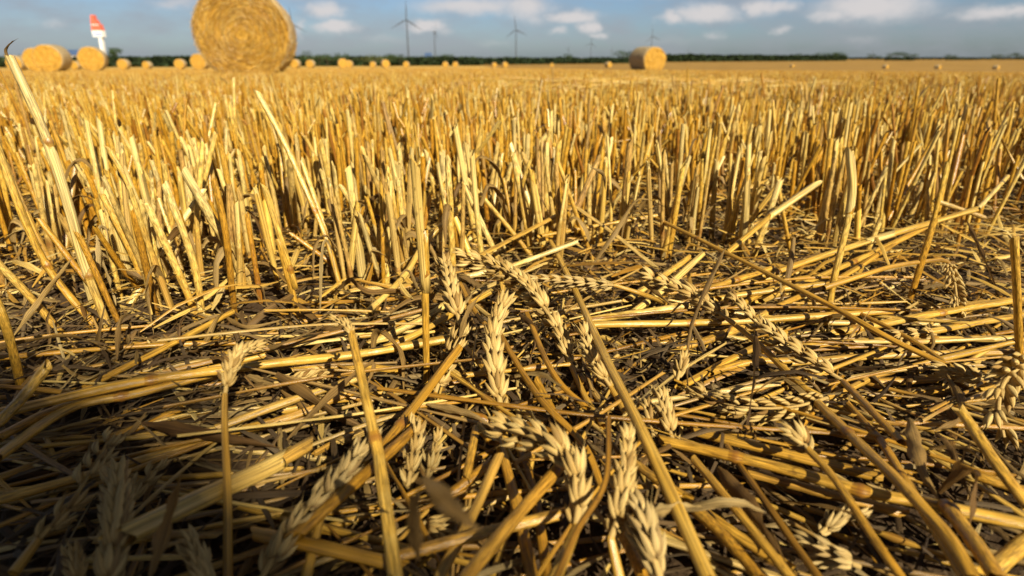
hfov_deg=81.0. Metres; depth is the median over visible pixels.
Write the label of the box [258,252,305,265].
leaf shred
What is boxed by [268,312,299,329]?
leaf shred
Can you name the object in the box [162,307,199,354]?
leaf shred
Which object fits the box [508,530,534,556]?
leaf shred
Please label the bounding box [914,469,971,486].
leaf shred
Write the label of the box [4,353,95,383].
leaf shred
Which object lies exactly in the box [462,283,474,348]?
leaf shred
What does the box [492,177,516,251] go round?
stubble stalk
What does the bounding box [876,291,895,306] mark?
leaf shred
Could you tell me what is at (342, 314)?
loose straw
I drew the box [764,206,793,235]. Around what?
leaf shred
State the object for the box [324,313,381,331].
leaf shred
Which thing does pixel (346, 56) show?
tree
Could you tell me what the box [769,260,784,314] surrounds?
leaf shred
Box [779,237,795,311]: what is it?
leaf shred
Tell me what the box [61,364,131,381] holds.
leaf shred
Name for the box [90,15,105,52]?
pylon sign
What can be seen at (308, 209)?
stubble stalk
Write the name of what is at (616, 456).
loose straw
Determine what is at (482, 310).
loose straw
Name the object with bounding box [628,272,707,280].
leaf shred
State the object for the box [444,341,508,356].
leaf shred
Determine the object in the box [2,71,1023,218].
field litter
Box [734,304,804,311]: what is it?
leaf shred
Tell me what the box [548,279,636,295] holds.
leaf shred
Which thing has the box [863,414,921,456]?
leaf shred
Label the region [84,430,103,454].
leaf shred
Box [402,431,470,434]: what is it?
loose straw
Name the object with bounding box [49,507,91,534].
leaf shred
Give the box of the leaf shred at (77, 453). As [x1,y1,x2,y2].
[50,451,129,468]
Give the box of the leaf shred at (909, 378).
[905,370,922,402]
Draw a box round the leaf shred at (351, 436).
[347,429,360,441]
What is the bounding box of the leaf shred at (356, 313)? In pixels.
[308,311,412,329]
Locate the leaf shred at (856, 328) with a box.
[822,309,871,356]
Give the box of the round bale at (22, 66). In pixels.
[5,55,27,70]
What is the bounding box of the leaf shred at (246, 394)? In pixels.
[234,387,257,405]
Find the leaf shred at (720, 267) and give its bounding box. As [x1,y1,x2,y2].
[712,266,734,271]
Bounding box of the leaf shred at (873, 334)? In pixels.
[843,317,878,336]
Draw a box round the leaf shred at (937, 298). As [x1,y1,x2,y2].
[912,288,952,303]
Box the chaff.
[0,152,1023,372]
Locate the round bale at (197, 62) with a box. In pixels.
[190,53,209,69]
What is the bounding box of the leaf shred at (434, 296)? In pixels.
[385,293,493,317]
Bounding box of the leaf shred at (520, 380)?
[505,373,549,386]
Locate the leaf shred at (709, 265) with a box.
[706,258,729,276]
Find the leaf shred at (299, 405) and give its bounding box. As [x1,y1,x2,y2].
[279,387,318,412]
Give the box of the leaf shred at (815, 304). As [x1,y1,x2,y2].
[811,282,822,336]
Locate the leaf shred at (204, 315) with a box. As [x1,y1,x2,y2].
[195,313,211,320]
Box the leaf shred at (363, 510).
[345,499,378,525]
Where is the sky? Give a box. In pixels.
[0,0,1023,57]
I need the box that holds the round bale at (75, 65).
[71,61,81,69]
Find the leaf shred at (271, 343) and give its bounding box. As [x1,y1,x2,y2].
[238,332,283,357]
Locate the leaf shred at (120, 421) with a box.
[104,420,135,425]
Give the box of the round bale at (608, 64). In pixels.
[605,62,611,67]
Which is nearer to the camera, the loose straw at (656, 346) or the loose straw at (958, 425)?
the loose straw at (958, 425)
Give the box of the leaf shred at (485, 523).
[484,481,493,539]
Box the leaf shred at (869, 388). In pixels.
[812,311,873,391]
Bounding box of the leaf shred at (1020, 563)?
[963,545,1023,566]
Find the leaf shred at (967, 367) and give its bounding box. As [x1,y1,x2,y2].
[883,359,999,380]
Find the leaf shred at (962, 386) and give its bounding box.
[952,380,980,396]
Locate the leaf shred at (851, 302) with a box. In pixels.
[843,284,881,330]
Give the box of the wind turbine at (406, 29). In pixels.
[391,0,419,56]
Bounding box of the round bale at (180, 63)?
[174,59,186,68]
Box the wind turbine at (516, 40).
[507,16,527,56]
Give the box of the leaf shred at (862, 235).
[847,225,903,238]
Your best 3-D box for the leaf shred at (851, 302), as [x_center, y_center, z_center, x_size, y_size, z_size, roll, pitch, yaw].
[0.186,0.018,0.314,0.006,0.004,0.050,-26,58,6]
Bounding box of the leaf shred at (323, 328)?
[308,326,333,334]
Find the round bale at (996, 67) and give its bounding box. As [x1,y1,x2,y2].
[992,65,999,68]
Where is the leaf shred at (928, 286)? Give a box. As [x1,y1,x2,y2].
[871,281,989,292]
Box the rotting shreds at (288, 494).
[0,272,1023,575]
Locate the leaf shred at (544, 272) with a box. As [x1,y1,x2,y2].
[534,260,547,292]
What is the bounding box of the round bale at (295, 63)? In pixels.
[290,59,300,67]
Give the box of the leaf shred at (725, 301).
[720,293,730,306]
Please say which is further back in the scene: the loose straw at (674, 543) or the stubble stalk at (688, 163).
the stubble stalk at (688, 163)
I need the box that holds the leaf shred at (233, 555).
[183,551,258,564]
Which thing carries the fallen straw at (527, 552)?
on the ground
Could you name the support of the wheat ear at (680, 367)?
on the ground
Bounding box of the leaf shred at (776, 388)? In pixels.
[766,380,779,399]
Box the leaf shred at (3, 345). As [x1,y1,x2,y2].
[0,334,123,359]
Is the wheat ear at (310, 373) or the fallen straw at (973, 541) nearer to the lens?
the fallen straw at (973, 541)
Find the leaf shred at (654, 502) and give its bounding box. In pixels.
[626,485,660,575]
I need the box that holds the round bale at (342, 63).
[337,58,347,67]
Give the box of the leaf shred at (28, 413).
[21,412,76,430]
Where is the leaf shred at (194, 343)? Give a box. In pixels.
[185,341,207,352]
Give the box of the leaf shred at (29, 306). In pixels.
[11,304,56,310]
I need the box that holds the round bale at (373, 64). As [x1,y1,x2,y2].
[370,61,376,67]
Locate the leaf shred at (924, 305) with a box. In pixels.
[905,304,930,307]
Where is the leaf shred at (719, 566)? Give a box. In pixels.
[709,560,733,575]
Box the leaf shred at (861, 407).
[844,394,935,443]
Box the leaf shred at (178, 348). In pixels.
[145,346,207,350]
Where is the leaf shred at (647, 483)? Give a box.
[644,443,658,506]
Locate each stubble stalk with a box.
[0,142,98,327]
[0,259,64,332]
[0,297,25,385]
[3,54,111,327]
[7,163,53,266]
[18,159,78,261]
[31,163,58,266]
[33,156,48,207]
[35,218,119,315]
[42,194,61,264]
[45,179,64,266]
[52,183,62,243]
[57,212,112,308]
[58,154,99,204]
[64,146,82,235]
[65,115,108,180]
[68,150,93,196]
[73,231,125,338]
[74,250,94,308]
[78,172,99,228]
[83,118,111,244]
[84,166,100,207]
[86,141,135,279]
[92,197,112,273]
[92,225,143,292]
[93,144,104,189]
[98,193,145,298]
[98,209,123,300]
[99,187,124,287]
[101,175,118,205]
[103,169,119,207]
[104,145,127,184]
[104,188,134,285]
[109,193,142,276]
[110,173,120,209]
[115,151,123,216]
[115,171,168,234]
[123,165,171,291]
[126,184,177,333]
[126,189,206,303]
[127,198,137,247]
[129,134,150,204]
[130,209,160,317]
[138,149,146,181]
[139,199,162,310]
[142,198,164,300]
[142,200,169,298]
[142,202,197,321]
[147,215,162,300]
[149,159,184,257]
[149,169,154,204]
[156,178,162,246]
[157,197,187,281]
[161,161,195,266]
[162,181,206,325]
[177,171,187,224]
[178,148,185,171]
[179,210,189,238]
[180,136,208,193]
[181,166,255,292]
[184,131,216,252]
[184,181,193,234]
[187,144,203,214]
[187,160,206,245]
[189,135,208,197]
[191,138,205,273]
[193,166,215,253]
[193,184,221,280]
[201,215,206,241]
[202,179,221,261]
[205,141,215,208]
[206,155,217,214]
[207,182,258,258]
[207,199,217,264]
[208,173,214,206]
[210,177,237,311]
[213,183,248,299]
[216,168,224,195]
[216,206,226,272]
[217,142,249,269]
[217,210,236,273]
[220,161,226,218]
[224,154,235,201]
[226,187,236,290]
[231,179,265,249]
[234,201,242,300]
[236,161,264,259]
[236,185,252,270]
[237,149,254,242]
[245,211,263,303]
[253,89,343,291]
[253,187,281,289]
[259,170,276,258]
[260,183,303,324]
[262,145,282,233]
[264,169,268,259]
[281,143,303,238]
[285,167,314,230]
[286,158,302,240]
[289,187,301,227]
[289,232,356,287]
[293,168,311,231]
[295,142,306,232]
[300,157,343,287]
[301,139,324,239]
[302,158,310,231]
[311,151,321,235]
[312,177,348,293]
[319,138,342,247]
[319,168,332,217]
[331,161,341,221]
[331,195,355,292]
[338,184,376,247]
[345,163,366,286]
[346,199,360,288]
[346,206,364,266]
[350,160,366,205]
[357,211,391,282]
[360,146,379,197]
[360,160,368,231]
[360,163,387,225]
[362,160,402,236]
[364,139,375,234]
[364,176,392,283]
[364,196,392,279]
[367,168,379,221]
[372,165,390,280]
[379,181,409,283]
[380,149,385,239]
[384,181,400,288]
[387,147,413,257]
[388,173,440,270]
[389,146,414,271]
[390,145,395,189]
[396,177,408,265]
[396,184,414,227]
[397,142,405,194]
[401,169,405,208]
[405,156,430,197]
[407,163,415,244]
[409,155,429,383]
[414,194,432,276]
[420,156,425,212]
[423,149,438,210]
[434,162,438,212]
[436,162,447,230]
[436,181,447,265]
[439,149,445,256]
[442,154,455,265]
[444,190,476,266]
[448,189,453,226]
[451,155,459,205]
[452,188,459,261]
[453,123,503,242]
[454,141,482,236]
[459,181,464,270]
[462,143,470,226]
[464,183,498,259]
[468,178,538,264]
[469,149,507,269]
[475,153,491,222]
[478,172,480,213]
[481,168,490,228]
[488,141,499,210]
[488,152,503,235]
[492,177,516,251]
[493,162,512,244]
[496,161,507,235]
[502,178,521,254]
[503,159,531,240]
[505,161,521,215]
[507,180,523,241]
[509,142,549,230]
[510,160,513,202]
[511,151,533,254]
[515,149,528,214]
[519,151,549,205]
[521,190,534,251]
[523,133,530,187]
[527,152,532,191]
[528,167,547,264]
[529,173,536,236]
[534,128,551,230]
[536,151,540,204]
[537,158,553,237]
[540,140,544,224]
[543,155,555,240]
[544,142,548,242]
[548,139,561,240]
[551,147,555,188]
[551,154,600,261]
[552,188,583,241]
[553,162,592,261]
[554,178,567,266]
[558,161,593,261]
[558,174,569,266]
[572,170,580,235]
[574,172,584,237]
[577,149,587,222]
[587,163,591,244]
[591,137,613,193]
[591,171,596,231]
[591,181,601,244]
[596,146,620,203]
[598,156,607,248]
[598,175,633,227]
[606,134,612,250]
[616,138,632,252]
[621,161,654,257]
[623,171,630,247]
[623,171,640,253]
[637,144,669,221]
[656,140,675,233]
[660,146,665,257]
[660,160,686,259]
[665,155,671,211]
[665,175,698,245]
[666,161,685,259]
[667,156,691,227]
[684,162,699,242]
[689,183,699,248]
[690,159,695,194]
[695,127,711,234]
[696,151,705,235]
[696,156,725,217]
[696,167,710,251]
[702,160,734,248]
[703,168,713,215]
[708,146,740,236]
[709,159,718,243]
[720,153,754,247]
[726,153,732,247]
[726,177,781,250]
[728,157,744,242]
[736,171,750,255]
[740,142,751,256]
[748,150,770,242]
[748,156,766,230]
[748,179,783,261]
[748,185,780,239]
[774,171,790,253]
[811,180,833,250]
[817,158,836,252]
[823,149,845,251]
[827,147,856,301]
[831,184,846,247]
[844,167,887,258]
[853,184,861,253]
[857,217,881,272]
[872,165,886,226]
[902,217,937,315]
[906,181,922,225]
[928,161,948,253]
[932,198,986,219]
[1009,236,1023,354]
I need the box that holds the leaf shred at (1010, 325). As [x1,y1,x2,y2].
[951,316,1023,334]
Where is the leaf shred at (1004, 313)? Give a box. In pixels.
[971,311,1023,320]
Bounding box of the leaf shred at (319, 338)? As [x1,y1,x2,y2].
[283,331,348,340]
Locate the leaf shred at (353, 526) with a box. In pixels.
[351,510,360,529]
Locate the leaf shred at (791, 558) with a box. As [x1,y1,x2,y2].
[720,514,795,562]
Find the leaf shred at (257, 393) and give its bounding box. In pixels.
[242,389,266,398]
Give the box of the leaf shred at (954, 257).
[951,246,959,263]
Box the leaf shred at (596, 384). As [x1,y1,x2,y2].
[544,348,612,396]
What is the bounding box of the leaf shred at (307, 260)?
[294,251,320,266]
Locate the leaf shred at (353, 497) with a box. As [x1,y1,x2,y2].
[349,492,377,506]
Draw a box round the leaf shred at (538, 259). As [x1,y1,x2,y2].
[520,255,558,265]
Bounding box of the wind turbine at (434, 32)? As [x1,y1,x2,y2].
[433,26,437,55]
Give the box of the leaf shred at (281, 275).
[236,261,296,289]
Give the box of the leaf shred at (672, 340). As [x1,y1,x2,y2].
[634,327,676,360]
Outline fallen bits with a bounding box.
[0,139,1023,339]
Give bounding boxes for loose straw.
[0,323,159,342]
[0,340,349,360]
[0,368,140,378]
[0,379,192,389]
[0,381,112,399]
[0,384,70,393]
[0,385,236,407]
[0,391,355,527]
[0,397,482,487]
[0,410,400,462]
[0,415,107,447]
[0,418,334,508]
[0,424,245,442]
[0,440,592,560]
[0,466,303,493]
[0,504,77,520]
[0,524,257,547]
[3,332,291,369]
[3,458,355,523]
[6,362,103,384]
[7,455,63,461]
[8,496,180,525]
[11,506,155,542]
[22,443,469,565]
[22,565,92,572]
[24,554,91,574]
[29,454,462,503]
[36,410,199,459]
[38,427,230,448]
[61,492,474,557]
[85,554,211,563]
[88,531,222,543]
[105,356,272,381]
[110,361,270,390]
[116,361,400,377]
[131,506,310,544]
[134,463,361,575]
[139,372,380,379]
[143,436,247,446]
[145,464,406,552]
[155,300,464,371]
[156,322,450,341]
[157,327,457,392]
[162,357,484,408]
[167,349,232,353]
[176,463,543,575]
[177,386,524,437]
[182,332,254,339]
[191,451,545,514]
[193,388,411,413]
[196,330,429,337]
[197,380,251,387]
[198,352,265,368]
[200,467,306,510]
[215,512,480,575]
[220,504,340,548]
[232,447,447,472]
[243,366,545,439]
[245,387,420,435]
[250,446,459,486]
[263,309,389,312]
[266,337,345,352]
[271,476,498,575]
[275,482,745,522]
[276,312,384,319]
[276,348,536,488]
[280,396,360,402]
[280,460,619,575]
[281,387,398,414]
[293,368,386,374]
[296,303,421,324]
[306,349,467,448]
[311,367,457,456]
[312,296,412,304]
[313,402,439,445]
[317,365,520,466]
[322,319,413,333]
[326,524,373,575]
[335,383,458,444]
[342,296,644,361]
[350,399,464,558]
[352,516,766,552]
[355,278,420,294]
[359,328,433,338]
[362,509,428,575]
[363,319,407,346]
[372,377,533,532]
[373,294,381,320]
[377,387,867,436]
[377,420,546,510]
[386,462,448,575]
[402,375,445,513]
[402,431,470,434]
[404,328,541,397]
[405,259,553,320]
[409,329,459,369]
[409,508,482,575]
[423,564,435,571]
[426,326,548,455]
[426,380,572,433]
[428,412,455,461]
[430,283,445,399]
[437,360,546,425]
[441,334,538,503]
[446,369,516,416]
[448,317,736,384]
[450,328,477,575]
[454,444,479,575]
[461,279,496,281]
[464,272,585,278]
[464,298,532,341]
[464,404,475,506]
[466,362,571,377]
[474,480,781,575]
[480,272,720,304]
[484,411,590,440]
[488,367,561,575]
[492,313,732,415]
[492,455,739,575]
[503,302,639,334]
[504,318,520,417]
[505,269,621,331]
[509,305,578,313]
[510,311,580,334]
[510,328,607,348]
[511,463,749,575]
[512,371,665,465]
[516,528,708,575]
[519,399,554,425]
[523,380,784,420]
[525,445,822,460]
[532,368,581,457]
[537,332,611,414]
[537,357,579,410]
[538,424,656,575]
[539,316,636,352]
[544,383,612,477]
[545,310,600,337]
[551,385,605,437]
[555,394,740,424]
[556,270,628,327]
[558,302,650,483]
[559,294,566,312]
[560,268,639,315]
[563,385,602,409]
[566,260,633,281]
[570,387,586,445]
[571,387,674,409]
[574,353,621,394]
[574,383,613,448]
[577,405,916,474]
[578,390,621,442]
[579,395,694,441]
[582,357,593,392]
[584,337,697,351]
[591,306,856,319]
[599,547,620,575]
[611,265,745,282]
[611,342,727,425]
[613,440,802,495]
[618,310,760,341]
[619,420,696,442]
[622,347,898,423]
[631,328,688,353]
[637,406,725,418]
[641,492,690,511]
[645,351,885,424]
[653,249,777,319]
[656,413,861,552]
[658,292,714,306]
[660,529,734,575]
[665,298,803,324]
[665,352,748,359]
[666,467,847,541]
[669,276,928,294]
[672,378,925,485]
[673,330,720,336]
[675,267,830,291]
[676,449,1017,477]
[685,327,782,331]
[686,344,890,434]
[696,327,841,347]
[696,533,942,575]
[706,390,930,533]
[707,326,916,377]
[720,283,866,373]
[720,543,811,575]
[727,335,789,345]
[728,309,870,325]
[734,268,810,283]
[739,313,987,343]
[748,291,883,339]
[750,267,778,380]
[755,264,857,303]
[759,324,804,357]
[771,328,1023,352]
[772,263,829,279]
[772,279,926,299]
[773,375,844,456]
[775,311,827,315]
[776,404,997,476]
[776,419,876,443]
[781,518,1016,575]
[782,383,1023,408]
[787,518,893,575]
[791,301,907,304]
[793,417,988,486]
[794,349,853,366]
[802,340,897,347]
[803,505,946,558]
[806,387,965,464]
[808,306,921,311]
[811,338,857,339]
[811,404,940,431]
[812,337,1023,391]
[814,409,934,441]
[819,309,969,324]
[819,333,940,347]
[819,386,1021,468]
[823,356,1001,386]
[828,405,894,419]
[832,350,839,392]
[832,381,998,400]
[836,401,999,478]
[837,274,913,287]
[837,461,916,480]
[844,301,918,337]
[848,363,986,379]
[852,320,1008,406]
[852,337,994,344]
[858,292,866,306]
[862,250,902,319]
[866,382,1023,422]
[870,402,981,422]
[873,420,1023,429]
[877,290,941,308]
[877,380,996,401]
[878,399,1004,458]
[879,345,1014,365]
[893,322,935,354]
[897,388,1022,402]
[906,397,994,407]
[912,321,940,326]
[922,394,981,422]
[922,407,1023,443]
[928,377,991,411]
[929,450,1023,516]
[938,339,1005,385]
[941,407,1023,430]
[942,291,978,303]
[943,305,1010,346]
[955,402,1023,425]
[966,295,992,314]
[971,332,1023,362]
[977,384,996,391]
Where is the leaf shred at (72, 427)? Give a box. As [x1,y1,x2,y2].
[59,423,116,431]
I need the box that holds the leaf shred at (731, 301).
[728,300,758,305]
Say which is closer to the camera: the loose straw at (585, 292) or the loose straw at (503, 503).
the loose straw at (503, 503)
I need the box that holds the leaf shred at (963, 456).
[960,443,971,484]
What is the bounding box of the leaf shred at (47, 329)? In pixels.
[41,302,57,359]
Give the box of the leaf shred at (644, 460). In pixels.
[635,443,671,481]
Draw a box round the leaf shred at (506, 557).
[475,521,521,575]
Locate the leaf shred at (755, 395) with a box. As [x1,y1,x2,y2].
[735,361,831,421]
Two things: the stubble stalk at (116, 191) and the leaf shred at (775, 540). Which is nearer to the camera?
the leaf shred at (775, 540)
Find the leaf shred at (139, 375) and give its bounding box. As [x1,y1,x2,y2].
[132,373,180,385]
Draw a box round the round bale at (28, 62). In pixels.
[22,47,43,70]
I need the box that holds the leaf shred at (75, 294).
[25,276,83,299]
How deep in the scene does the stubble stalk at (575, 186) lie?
0.49 m
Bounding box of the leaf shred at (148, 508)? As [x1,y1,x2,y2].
[143,469,171,553]
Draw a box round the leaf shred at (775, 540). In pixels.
[770,532,787,564]
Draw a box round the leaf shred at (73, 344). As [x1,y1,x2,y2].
[55,326,84,360]
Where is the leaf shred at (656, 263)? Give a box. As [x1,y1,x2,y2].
[642,262,665,264]
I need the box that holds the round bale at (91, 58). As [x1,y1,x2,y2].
[77,46,107,70]
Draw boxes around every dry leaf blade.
[4,39,16,55]
[14,254,75,335]
[95,225,108,274]
[101,256,115,307]
[114,314,130,359]
[141,420,279,447]
[148,471,182,575]
[220,313,292,328]
[245,373,323,396]
[286,361,375,439]
[319,239,336,311]
[371,329,405,388]
[400,269,418,318]
[406,477,423,560]
[420,474,482,530]
[427,403,487,422]
[459,290,484,337]
[520,313,537,365]
[585,198,664,275]
[590,166,605,187]
[640,280,670,304]
[654,501,703,517]
[686,248,725,404]
[686,497,764,512]
[687,139,695,161]
[717,466,777,553]
[744,331,760,438]
[873,264,931,280]
[903,418,939,499]
[907,393,957,419]
[934,373,965,431]
[937,461,980,524]
[966,220,999,296]
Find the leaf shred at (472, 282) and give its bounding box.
[432,263,494,293]
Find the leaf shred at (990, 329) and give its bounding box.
[938,317,1003,348]
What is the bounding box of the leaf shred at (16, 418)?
[11,416,58,431]
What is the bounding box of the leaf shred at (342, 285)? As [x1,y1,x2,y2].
[326,277,363,294]
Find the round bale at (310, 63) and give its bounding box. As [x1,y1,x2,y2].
[306,60,315,67]
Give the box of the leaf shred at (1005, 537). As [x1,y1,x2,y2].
[954,496,1009,541]
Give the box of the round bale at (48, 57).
[32,44,71,71]
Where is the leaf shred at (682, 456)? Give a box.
[671,448,698,473]
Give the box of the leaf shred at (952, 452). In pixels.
[935,433,970,497]
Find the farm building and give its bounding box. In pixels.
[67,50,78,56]
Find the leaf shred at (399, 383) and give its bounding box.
[374,356,414,387]
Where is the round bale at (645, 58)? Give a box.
[629,46,665,69]
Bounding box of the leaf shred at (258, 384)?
[176,380,276,395]
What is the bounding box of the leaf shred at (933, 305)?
[922,299,949,317]
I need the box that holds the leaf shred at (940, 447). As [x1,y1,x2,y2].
[895,445,987,468]
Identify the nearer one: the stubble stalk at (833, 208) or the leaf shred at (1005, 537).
the leaf shred at (1005, 537)
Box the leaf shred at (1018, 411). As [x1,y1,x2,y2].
[937,390,1023,415]
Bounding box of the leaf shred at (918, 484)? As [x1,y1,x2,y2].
[913,469,922,495]
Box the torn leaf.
[0,194,1023,575]
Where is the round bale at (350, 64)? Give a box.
[347,60,352,67]
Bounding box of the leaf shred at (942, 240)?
[907,239,946,255]
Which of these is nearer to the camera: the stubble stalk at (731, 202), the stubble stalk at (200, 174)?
the stubble stalk at (200, 174)
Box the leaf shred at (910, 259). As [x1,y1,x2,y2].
[897,257,999,269]
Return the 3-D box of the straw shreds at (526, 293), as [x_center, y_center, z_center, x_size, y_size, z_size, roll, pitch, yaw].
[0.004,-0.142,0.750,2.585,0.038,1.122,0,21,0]
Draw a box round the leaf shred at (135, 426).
[113,412,146,452]
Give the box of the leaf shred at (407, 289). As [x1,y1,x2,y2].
[395,287,420,302]
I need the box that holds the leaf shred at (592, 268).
[572,261,599,270]
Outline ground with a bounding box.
[0,58,1023,575]
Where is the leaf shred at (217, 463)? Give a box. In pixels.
[184,460,259,490]
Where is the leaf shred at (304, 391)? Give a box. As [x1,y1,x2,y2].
[275,372,384,431]
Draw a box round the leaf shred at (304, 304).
[290,302,338,316]
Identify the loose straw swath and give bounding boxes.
[422,74,909,96]
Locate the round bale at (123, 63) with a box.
[117,59,130,68]
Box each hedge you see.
[0,54,191,67]
[210,55,481,66]
[481,56,628,64]
[665,53,847,61]
[846,57,1023,59]
[884,56,915,60]
[944,58,979,59]
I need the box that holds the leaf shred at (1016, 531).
[881,483,1021,533]
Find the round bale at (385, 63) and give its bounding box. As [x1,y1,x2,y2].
[380,60,389,67]
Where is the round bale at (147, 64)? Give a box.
[142,61,152,68]
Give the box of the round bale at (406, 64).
[403,61,409,67]
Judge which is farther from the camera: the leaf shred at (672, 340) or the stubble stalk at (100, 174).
the stubble stalk at (100, 174)
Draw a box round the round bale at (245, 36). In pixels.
[189,0,296,73]
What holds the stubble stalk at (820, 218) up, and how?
on the ground
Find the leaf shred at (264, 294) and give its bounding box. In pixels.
[254,284,267,306]
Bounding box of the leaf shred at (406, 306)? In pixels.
[380,305,407,314]
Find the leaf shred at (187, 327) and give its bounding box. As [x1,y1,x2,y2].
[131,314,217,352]
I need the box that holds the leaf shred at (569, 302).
[566,296,605,344]
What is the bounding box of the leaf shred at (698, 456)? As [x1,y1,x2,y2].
[681,450,718,474]
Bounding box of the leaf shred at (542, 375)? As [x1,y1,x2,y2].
[505,371,561,386]
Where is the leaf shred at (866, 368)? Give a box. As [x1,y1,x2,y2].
[839,366,897,371]
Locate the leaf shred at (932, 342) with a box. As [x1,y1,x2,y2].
[902,324,934,386]
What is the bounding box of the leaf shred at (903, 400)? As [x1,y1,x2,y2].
[901,398,918,411]
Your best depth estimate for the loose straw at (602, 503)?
0.18 m
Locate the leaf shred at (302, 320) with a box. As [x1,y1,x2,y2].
[280,312,316,339]
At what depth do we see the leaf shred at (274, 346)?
0.26 m
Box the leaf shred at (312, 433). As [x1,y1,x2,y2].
[310,428,324,453]
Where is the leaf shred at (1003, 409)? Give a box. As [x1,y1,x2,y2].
[967,404,1014,419]
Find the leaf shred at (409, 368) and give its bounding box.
[403,358,435,398]
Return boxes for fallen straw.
[0,334,452,414]
[0,359,51,427]
[0,375,217,460]
[0,384,155,441]
[0,405,184,479]
[0,418,269,504]
[9,434,72,475]
[80,309,234,387]
[97,436,312,548]
[203,392,346,446]
[214,372,373,428]
[250,526,409,570]
[283,423,415,540]
[291,362,401,373]
[344,287,493,360]
[348,330,402,575]
[356,202,465,321]
[361,301,449,348]
[362,343,462,465]
[399,507,564,561]
[430,316,510,401]
[433,452,503,575]
[436,409,491,423]
[450,459,490,497]
[457,269,486,281]
[459,282,519,361]
[460,465,563,575]
[462,425,479,484]
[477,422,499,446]
[479,206,571,256]
[491,428,538,575]
[501,334,607,492]
[511,434,551,575]
[512,239,578,266]
[525,311,590,409]
[533,376,576,442]
[537,213,659,237]
[549,239,715,575]
[553,415,610,575]
[575,205,659,268]
[581,302,688,322]
[593,307,895,327]
[618,530,648,575]
[622,253,691,301]
[631,251,704,309]
[635,460,693,500]
[655,217,949,366]
[656,434,1023,530]
[671,309,768,350]
[675,331,787,389]
[682,499,795,569]
[689,426,883,481]
[690,454,794,575]
[691,502,768,575]
[701,265,774,291]
[704,357,794,376]
[713,281,826,300]
[725,442,821,575]
[727,180,821,252]
[727,274,810,314]
[745,467,909,517]
[755,227,927,303]
[756,243,898,312]
[762,206,978,277]
[785,349,1011,366]
[802,335,1013,347]
[805,446,905,575]
[814,370,999,386]
[814,399,979,575]
[831,295,1023,334]
[840,379,906,446]
[844,401,962,575]
[860,312,954,367]
[922,311,1023,335]
[937,499,1006,575]
[956,404,1023,509]
[971,472,1023,490]
[977,531,1023,575]
[978,174,1009,209]
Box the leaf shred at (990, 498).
[972,457,992,533]
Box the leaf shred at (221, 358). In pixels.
[209,356,262,395]
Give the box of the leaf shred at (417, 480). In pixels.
[388,471,420,483]
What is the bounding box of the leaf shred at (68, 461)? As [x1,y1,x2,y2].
[41,446,103,481]
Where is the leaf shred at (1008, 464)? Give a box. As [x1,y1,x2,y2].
[985,436,1023,477]
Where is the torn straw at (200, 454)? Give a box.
[0,214,1023,575]
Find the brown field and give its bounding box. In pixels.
[482,59,1023,72]
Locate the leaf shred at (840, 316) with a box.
[826,314,843,331]
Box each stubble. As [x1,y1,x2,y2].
[0,67,1023,287]
[0,68,1023,99]
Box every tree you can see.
[106,48,123,55]
[294,51,317,63]
[313,54,330,65]
[317,54,340,66]
[333,53,350,59]
[354,54,386,63]
[384,53,398,61]
[392,54,408,65]
[610,50,630,57]
[884,52,903,57]
[899,52,919,56]
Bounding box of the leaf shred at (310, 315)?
[282,299,334,347]
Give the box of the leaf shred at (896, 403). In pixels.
[832,363,912,420]
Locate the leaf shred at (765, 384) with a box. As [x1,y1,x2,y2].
[682,377,809,434]
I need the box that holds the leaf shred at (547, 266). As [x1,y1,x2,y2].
[535,265,590,277]
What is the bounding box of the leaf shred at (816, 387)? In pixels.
[801,379,830,404]
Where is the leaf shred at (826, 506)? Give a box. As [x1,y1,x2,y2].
[768,499,866,516]
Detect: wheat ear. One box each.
[7,426,128,575]
[56,536,88,575]
[92,448,137,575]
[130,453,175,500]
[173,520,215,575]
[217,339,268,575]
[258,468,333,575]
[274,368,330,387]
[301,419,390,575]
[326,314,357,336]
[396,321,470,463]
[399,411,430,485]
[420,421,443,475]
[423,515,460,538]
[433,251,465,326]
[447,248,605,429]
[481,287,519,459]
[481,408,596,575]
[530,272,667,305]
[568,318,628,424]
[605,415,642,575]
[621,479,666,575]
[634,265,809,392]
[637,393,657,437]
[651,383,679,438]
[672,346,691,379]
[682,377,869,421]
[727,290,842,380]
[772,413,813,452]
[788,524,861,569]
[817,501,879,535]
[822,258,971,320]
[890,326,936,339]
[927,359,992,385]
[972,352,1023,452]
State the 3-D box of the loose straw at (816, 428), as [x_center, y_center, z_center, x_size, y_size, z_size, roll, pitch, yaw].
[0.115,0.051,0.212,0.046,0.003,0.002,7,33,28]
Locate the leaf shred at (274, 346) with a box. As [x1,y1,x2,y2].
[266,325,323,349]
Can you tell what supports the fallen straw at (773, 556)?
on the ground
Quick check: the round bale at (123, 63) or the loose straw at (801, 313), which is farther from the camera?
the round bale at (123, 63)
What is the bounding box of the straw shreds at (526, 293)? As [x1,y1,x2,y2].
[0,131,1023,430]
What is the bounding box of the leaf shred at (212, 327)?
[203,310,228,341]
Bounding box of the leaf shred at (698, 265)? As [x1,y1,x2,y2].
[677,260,714,271]
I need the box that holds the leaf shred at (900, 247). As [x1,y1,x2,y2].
[893,244,921,248]
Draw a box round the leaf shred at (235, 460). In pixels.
[184,458,263,463]
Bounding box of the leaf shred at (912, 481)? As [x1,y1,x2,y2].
[899,469,918,504]
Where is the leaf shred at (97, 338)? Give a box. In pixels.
[93,305,104,346]
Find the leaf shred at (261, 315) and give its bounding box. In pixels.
[242,283,305,329]
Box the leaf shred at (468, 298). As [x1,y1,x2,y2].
[452,275,496,326]
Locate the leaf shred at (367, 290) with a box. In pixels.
[350,278,411,302]
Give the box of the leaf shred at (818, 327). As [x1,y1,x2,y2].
[810,293,826,339]
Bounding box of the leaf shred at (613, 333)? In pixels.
[550,326,659,334]

